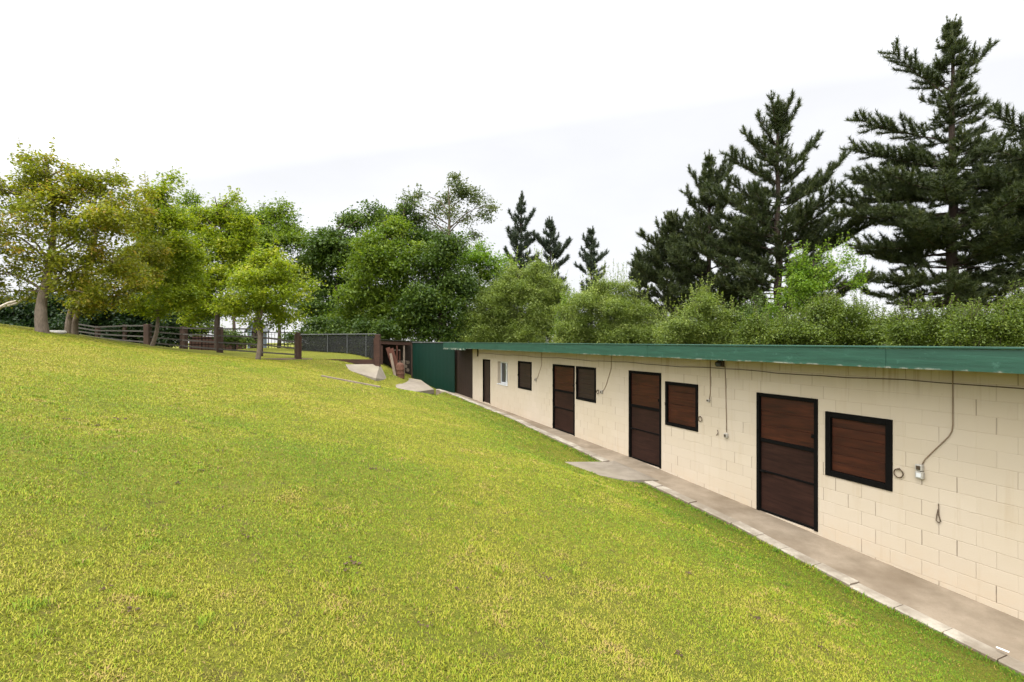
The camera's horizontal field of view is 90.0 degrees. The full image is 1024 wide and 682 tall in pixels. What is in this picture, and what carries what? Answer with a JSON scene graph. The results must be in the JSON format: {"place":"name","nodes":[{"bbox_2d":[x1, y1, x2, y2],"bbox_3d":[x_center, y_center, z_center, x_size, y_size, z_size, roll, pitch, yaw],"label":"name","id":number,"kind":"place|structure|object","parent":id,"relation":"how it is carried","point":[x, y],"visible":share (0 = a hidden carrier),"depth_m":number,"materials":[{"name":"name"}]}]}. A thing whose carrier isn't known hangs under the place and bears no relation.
{"place":"outdoors","nodes":[
{"label":"outdoors","id":0,"kind":"place"},
{"bbox_2d":[50,330,66,333],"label":"stone block","id":1,"kind":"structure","parent":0,"point":[60,331],"depth_m":21.37,"materials":[{"name":"grey stone"}]},
{"bbox_2d":[62,417,827,655],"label":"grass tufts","id":2,"kind":"object","parent":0,"point":[549,578],"visible":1,"depth_m":3.79,"materials":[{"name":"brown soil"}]},
{"bbox_2d":[0,323,1023,681],"bbox_3d":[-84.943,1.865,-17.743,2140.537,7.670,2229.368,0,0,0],"label":"ground","id":3,"kind":"structure","parent":0,"point":[498,648],"depth_m":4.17,"materials":[{"name":"plant"}]},
{"bbox_2d":[0,299,21,309],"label":"branch","id":4,"kind":"object","parent":3,"relation":"on","point":[12,303],"visible":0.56,"depth_m":21.96,"materials":[{"name":"brown wood"}]},
{"bbox_2d":[0,137,170,332],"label":"broadleaf tree","id":5,"kind":"object","parent":3,"relation":"on","point":[43,189],"visible":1,"depth_m":19.77,"materials":[{"name":"green plant"}]},
{"bbox_2d":[0,286,212,347],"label":"laurel hedge","id":6,"kind":"object","parent":3,"relation":"on","point":[18,315],"visible":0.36,"depth_m":34.05,"materials":[{"name":"green plant"}]},
{"bbox_2d":[55,174,188,334],"bbox_3d":[-18.149,-3.874,23.848,5.086,7.619,4.189,0,0,0],"label":"broadleaf tree","id":7,"kind":"object","parent":3,"relation":"on","point":[74,314],"visible":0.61,"depth_m":23.38,"materials":[{"name":"green plant"}]},
{"bbox_2d":[109,166,217,345],"bbox_3d":[-17.516,-4.168,25.999,4.542,9.387,4.628,0,0,-41],"label":"broadleaf tree","id":8,"kind":"object","parent":3,"relation":"on","point":[179,289],"visible":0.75,"depth_m":25.68,"materials":[{"name":"green plant"}]},
{"bbox_2d":[107,188,224,347],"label":"broadleaf tree","id":9,"kind":"object","parent":3,"relation":"on","point":[186,202],"visible":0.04,"depth_m":43.79,"materials":[{"name":"green plant"}]},
{"bbox_2d":[78,324,294,357],"bbox_3d":[-18.594,0.072,29.114,16.292,2.381,1.712,0,0,16],"label":"field fence","id":10,"kind":"object","parent":3,"relation":"on","point":[147,331],"visible":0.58,"depth_m":29.00,"materials":[{"name":"brown wood"}]},
{"bbox_2d":[176,322,230,340],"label":"shrub","id":11,"kind":"object","parent":3,"relation":"on","point":[205,330],"visible":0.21,"depth_m":47.83,"materials":[{"name":"green plant"}]},
{"bbox_2d":[166,185,263,350],"bbox_3d":[-18.833,-4.471,32.266,5.820,10.735,5.395,0,0,-27],"label":"broadleaf tree","id":12,"kind":"object","parent":3,"relation":"on","point":[226,246],"visible":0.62,"depth_m":32.02,"materials":[{"name":"green plant"}]},
{"bbox_2d":[189,336,244,350],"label":"wall","id":13,"kind":"structure","parent":3,"relation":"on","point":[227,347],"depth_m":42.20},
{"bbox_2d":[232,313,235,349],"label":"tree trunk","id":14,"kind":"object","parent":3,"relation":"on","point":[233,326],"visible":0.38,"depth_m":39.90,"materials":[{"name":"grey plant"}]},
{"bbox_2d":[188,330,292,349],"bbox_3d":[-21.085,0.189,39.998,8.025,2.076,0.069,0,0,-15],"label":"metal railing","id":15,"kind":"object","parent":3,"relation":"on","point":[205,338],"visible":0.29,"depth_m":39.74,"materials":[{"name":"black metal"}]},
{"bbox_2d":[244,321,269,348],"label":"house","id":16,"kind":"structure","parent":3,"relation":"on","point":[265,340],"depth_m":76.65,"materials":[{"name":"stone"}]},
{"bbox_2d":[201,235,328,359],"bbox_3d":[-11.315,-1.889,23.315,5.302,6.026,3.885,0,0,30],"label":"broadleaf tree","id":17,"kind":"object","parent":3,"relation":"on","point":[252,279],"visible":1,"depth_m":23.07,"materials":[{"name":"green plant"}]},
{"bbox_2d":[214,191,330,347],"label":"broadleaf tree","id":18,"kind":"object","parent":3,"relation":"on","point":[283,229],"visible":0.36,"depth_m":45.09,"materials":[{"name":"green plant"}]},
{"bbox_2d":[277,324,280,347],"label":"tree trunk","id":19,"kind":"object","parent":3,"relation":"on","point":[278,341],"visible":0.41,"depth_m":39.88,"materials":[{"name":"brown plant"}]},
{"bbox_2d":[264,358,311,359],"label":"bare soil","id":20,"kind":"structure","parent":3,"relation":"on","point":[285,358],"depth_m":25.23,"materials":[{"name":"brown soil"}]},
{"bbox_2d":[295,332,301,358],"bbox_3d":[-10.626,0.483,25.500,0.270,1.824,0.190,0,0,0],"label":"gatepost","id":21,"kind":"object","parent":3,"relation":"on","point":[298,346],"visible":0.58,"depth_m":25.41,"materials":[{"name":"brown wood"}]},
{"bbox_2d":[212,310,407,355],"bbox_3d":[-14.471,-0.347,36.971,14.250,3.847,4.399,0,0,0],"label":"shrub","id":22,"kind":"object","parent":3,"relation":"on","point":[385,328],"visible":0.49,"depth_m":36.60,"materials":[{"name":"green plant"}]},
{"bbox_2d":[285,195,388,327],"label":"broadleaf tree","id":23,"kind":"object","parent":3,"relation":"on","point":[327,246],"visible":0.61,"depth_m":43.07,"materials":[{"name":"green plant"}]},
{"bbox_2d":[300,334,374,358],"bbox_3d":[-11.124,0.424,32.688,5.092,1.827,8.322,0,0,-13],"label":"pen fence","id":24,"kind":"object","parent":3,"relation":"on","point":[361,344],"visible":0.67,"depth_m":29.23,"materials":[{"name":"metal"}]},
{"bbox_2d":[327,359,373,363],"bbox_3d":[-8.811,1.052,26.000,3.682,0.305,0.060,0,0,-9],"label":"retaining board","id":25,"kind":"object","parent":3,"relation":"on","point":[362,361],"visible":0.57,"depth_m":26.13,"materials":[{"name":"brown wood"}]},
{"bbox_2d":[321,375,380,387],"bbox_3d":[-5.662,1.430,17.924,2.330,0.427,0.090,0,0,15],"label":"timber edging","id":26,"kind":"object","parent":3,"relation":"on","point":[351,381],"visible":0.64,"depth_m":17.88,"materials":[{"name":"brown wood"}]},
{"bbox_2d":[345,364,385,380],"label":"concrete slab","id":27,"kind":"structure","parent":3,"relation":"on","point":[373,372],"depth_m":25.40,"materials":[{"name":"grey concrete"}]},
{"bbox_2d":[318,209,436,340],"bbox_3d":[-10.128,-4.461,39.873,11.312,11.733,7.600,0,0,0],"label":"broadleaf tree","id":28,"kind":"object","parent":3,"relation":"on","point":[388,255],"visible":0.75,"depth_m":38.51,"materials":[{"name":"green plant"}]},
{"bbox_2d":[374,334,380,366],"bbox_3d":[-6.907,0.914,26.200,0.325,2.500,0.240,0,0,0],"label":"gatepost","id":29,"kind":"object","parent":3,"relation":"on","point":[377,350],"visible":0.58,"depth_m":26.08,"materials":[{"name":"brown wood"}]},
{"bbox_2d":[386,347,395,370],"bbox_3d":[-6.483,1.152,27.750,0.852,1.670,0.126,0,0,27],"label":"plank","id":30,"kind":"object","parent":3,"relation":"on","point":[388,350],"visible":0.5,"depth_m":27.83,"materials":[{"name":"brown wood"}]},
{"bbox_2d":[389,353,395,375],"bbox_3d":[-6.333,1.306,27.250,0.562,1.335,0.111,0,0,42],"label":"plank","id":31,"kind":"object","parent":3,"relation":"on","point":[392,364],"visible":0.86,"depth_m":27.25,"materials":[{"name":"brown wood"}]},
{"bbox_2d":[390,348,397,367],"bbox_3d":[-6.249,1.188,27.550,0.810,1.649,0.121,0,0,28],"label":"plank","id":32,"kind":"object","parent":3,"relation":"on","point":[393,355],"visible":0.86,"depth_m":27.59,"materials":[{"name":"brown wood"}]},
{"bbox_2d":[395,362,404,378],"bbox_3d":[-5.994,1.593,27.400,0.484,0.965,0.484,0,0,0],"label":"rusty drum","id":33,"kind":"object","parent":3,"relation":"on","point":[400,369],"visible":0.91,"depth_m":27.21,"materials":[{"name":"metal"}]},
{"bbox_2d":[381,339,421,374],"bbox_3d":[-6.586,1.272,29.987,3.119,2.746,2.650,0,0,-28],"label":"lean to shelter","id":34,"kind":"object","parent":3,"relation":"on","point":[404,346],"visible":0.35,"depth_m":30.67,"materials":[{"name":"wood"}]},
{"bbox_2d":[368,196,435,339],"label":"broadleaf tree","id":35,"kind":"object","parent":3,"relation":"on","point":[422,234],"visible":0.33,"depth_m":49.98,"materials":[{"name":"green plant"}]},
{"bbox_2d":[396,378,433,393],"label":"concrete slab","id":36,"kind":"structure","parent":3,"relation":"on","point":[416,385],"depth_m":26.00,"materials":[{"name":"grey concrete"}]},
{"bbox_2d":[411,342,454,392],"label":"sheet wall","id":37,"kind":"structure","parent":3,"relation":"on","point":[433,364],"depth_m":27.74,"materials":[{"name":"metal"}]},
{"bbox_2d":[387,224,497,341],"bbox_3d":[-5.346,-3.415,38.216,8.565,10.315,6.477,0,0,0],"label":"broadleaf tree","id":38,"kind":"object","parent":3,"relation":"on","point":[424,296],"visible":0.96,"depth_m":37.23,"materials":[{"name":"green plant"}]},
{"bbox_2d":[390,171,502,341],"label":"broadleaf tree","id":39,"kind":"object","parent":3,"relation":"on","point":[462,192],"visible":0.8,"depth_m":51.66,"materials":[{"name":"green plant"}]},
{"bbox_2d":[448,237,522,313],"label":"broadleaf tree","id":40,"kind":"object","parent":3,"relation":"on","point":[480,256],"visible":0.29,"depth_m":41.38,"materials":[{"name":"green plant"}]},
{"bbox_2d":[449,245,574,343],"bbox_3d":[0.207,-1.588,38.449,10.182,11.136,6.253,0,0,0],"label":"shrub","id":41,"kind":"object","parent":3,"relation":"on","point":[510,296],"visible":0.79,"depth_m":37.25,"materials":[{"name":"green plant"}]},
{"bbox_2d":[502,190,540,278],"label":"pine tree","id":42,"kind":"object","parent":3,"relation":"on","point":[516,236],"visible":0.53,"depth_m":57.61,"materials":[{"name":"green plant"}]},
{"bbox_2d":[532,215,572,341],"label":"pine tree","id":43,"kind":"object","parent":3,"relation":"on","point":[555,248],"visible":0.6,"depth_m":57.68,"materials":[{"name":"green plant"}]},
{"bbox_2d":[550,288,576,333],"bbox_3d":[3.775,0.198,33.978,2.382,7.630,2.735,0,0,19],"label":"shrub","id":44,"kind":"object","parent":3,"relation":"on","point":[565,299],"visible":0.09,"depth_m":33.92,"materials":[{"name":"green plant"}]},
{"bbox_2d":[574,225,609,325],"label":"pine tree","id":45,"kind":"object","parent":3,"relation":"on","point":[590,256],"visible":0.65,"depth_m":57.50,"materials":[{"name":"green plant"}]},
{"bbox_2d":[544,261,672,345],"bbox_3d":[6.219,-0.715,32.958,8.771,9.386,5.099,0,0,0],"label":"shrub","id":46,"kind":"object","parent":3,"relation":"on","point":[625,320],"visible":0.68,"depth_m":32.27,"materials":[{"name":"green plant"}]},
{"bbox_2d":[566,460,658,482],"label":"concrete slab","id":47,"kind":"structure","parent":3,"relation":"on","point":[613,469],"depth_m":11.35,"materials":[{"name":"grey concrete"}]},
{"bbox_2d":[626,251,652,306],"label":"pine tree","id":48,"kind":"object","parent":3,"relation":"on","point":[634,273],"visible":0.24,"depth_m":39.73,"materials":[{"name":"green plant"}]},
{"bbox_2d":[626,207,713,321],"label":"pine tree","id":49,"kind":"object","parent":3,"relation":"on","point":[650,273],"visible":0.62,"depth_m":36.41,"materials":[{"name":"green plant"}]},
{"bbox_2d":[648,272,744,345],"bbox_3d":[9.494,0.226,26.047,5.611,7.480,4.458,0,0,0],"label":"shrub","id":50,"kind":"object","parent":3,"relation":"on","point":[704,328],"visible":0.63,"depth_m":25.58,"materials":[{"name":"green plant"}]},
{"bbox_2d":[643,149,769,315],"bbox_3d":[13.363,-4.582,35.499,7.028,17.815,8.194,0,0,-8],"label":"pine tree","id":51,"kind":"object","parent":3,"relation":"on","point":[699,226],"visible":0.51,"depth_m":35.26,"materials":[{"name":"green plant"}]},
{"bbox_2d":[436,389,1023,675],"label":"kerb","id":52,"kind":"structure","parent":3,"relation":"on","point":[995,655],"depth_m":6.90,"materials":[{"name":"concrete"}]},
{"bbox_2d":[443,342,1023,620],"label":"stable building","id":53,"kind":"structure","parent":3,"relation":"on","point":[904,458],"depth_m":7.90,"materials":[{"name":"brick"}]},
{"bbox_2d":[455,349,472,398],"bbox_3d":[-2.418,1.590,25.733,0.040,2.460,3.460,0,0,-23],"label":"barn door","id":54,"kind":"structure","parent":53,"relation":"in","point":[463,358],"depth_m":25.58,"materials":[{"name":"brown wood"}]},
{"bbox_2d":[483,359,489,402],"bbox_3d":[-1.064,1.750,22.354,0.129,1.892,0.929,0,0,-23],"label":"door","id":55,"kind":"structure","parent":53,"relation":"in","point":[486,363],"depth_m":22.47,"materials":[{"name":"brown wood"}]},
{"bbox_2d":[497,362,507,385],"bbox_3d":[-0.309,1.304,20.644,0.220,0.941,1.096,0,0,-23],"label":"window","id":56,"kind":"structure","parent":53,"relation":"in","point":[504,365],"depth_m":20.84,"materials":[{"name":"white plastic"}]},
{"bbox_2d":[552,364,574,435],"bbox_3d":[1.637,1.790,15.947,0.145,2.092,1.409,0,0,-23],"label":"door","id":57,"kind":"structure","parent":53,"relation":"in","point":[563,385],"depth_m":15.94,"materials":[{"name":"brown wood"}]},
{"bbox_2d":[629,370,660,468],"bbox_3d":[3.207,1.823,12.252,0.133,2.177,1.229,0,0,-23],"label":"door","id":58,"kind":"structure","parent":53,"relation":"in","point":[644,387],"depth_m":12.25,"materials":[{"name":"brown wood"}]},
{"bbox_2d":[756,392,817,531],"bbox_3d":[4.691,1.988,8.727,0.145,2.117,1.175,0,0,-23],"label":"door","id":59,"kind":"structure","parent":53,"relation":"in","point":[786,426],"depth_m":8.70,"materials":[{"name":"brown wood"}]},
{"bbox_2d":[710,286,789,344],"bbox_3d":[12.510,0.535,26.920,5.748,6.870,4.065,0,0,0],"label":"shrub","id":60,"kind":"object","parent":3,"relation":"on","point":[747,311],"visible":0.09,"depth_m":26.53,"materials":[{"name":"green plant"}]},
{"bbox_2d":[680,88,888,316],"bbox_3d":[17.319,-5.668,32.441,10.952,19.948,9.410,0,0,38],"label":"pine tree","id":61,"kind":"object","parent":3,"relation":"on","point":[772,228],"visible":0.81,"depth_m":31.46,"materials":[{"name":"green plant"}]},
{"bbox_2d":[725,281,902,347],"bbox_3d":[12.196,0.775,20.010,7.352,6.386,3.635,0,0,0],"label":"shrub","id":62,"kind":"object","parent":3,"relation":"on","point":[829,320],"visible":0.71,"depth_m":19.66,"materials":[{"name":"green plant"}]},
{"bbox_2d":[760,229,870,345],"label":"tree","id":63,"kind":"object","parent":3,"relation":"on","point":[811,285],"visible":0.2,"depth_m":23.74,"materials":[{"name":"green plant"}]},
{"bbox_2d":[824,12,1023,313],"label":"pine tree","id":64,"kind":"object","parent":3,"relation":"on","point":[924,233],"visible":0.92,"depth_m":27.40,"materials":[{"name":"green plant"}]},
{"bbox_2d":[874,290,986,348],"bbox_3d":[13.845,1.125,16.905,4.044,5.738,2.761,0,0,0],"label":"shrub","id":65,"kind":"object","parent":3,"relation":"on","point":[910,329],"visible":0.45,"depth_m":16.75,"materials":[{"name":"green plant"}]},
{"bbox_2d":[927,279,1023,349],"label":"shrub","id":66,"kind":"object","parent":3,"relation":"on","point":[996,327],"visible":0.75,"depth_m":14.85,"materials":[{"name":"green plant"}]},
{"bbox_2d":[948,100,1023,287],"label":"pine tree","id":67,"kind":"object","parent":3,"relation":"on","point":[984,176],"visible":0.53,"depth_m":25.28,"materials":[{"name":"green plant"}]},
{"bbox_2d":[0,0,1023,342],"label":"sky","id":68,"kind":"structure","parent":0,"point":[597,111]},
{"bbox_2d":[454,393,1023,662],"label":"path","id":69,"kind":"structure","parent":0,"point":[986,624],"depth_m":7.05,"materials":[{"name":"concrete"}]}
]}

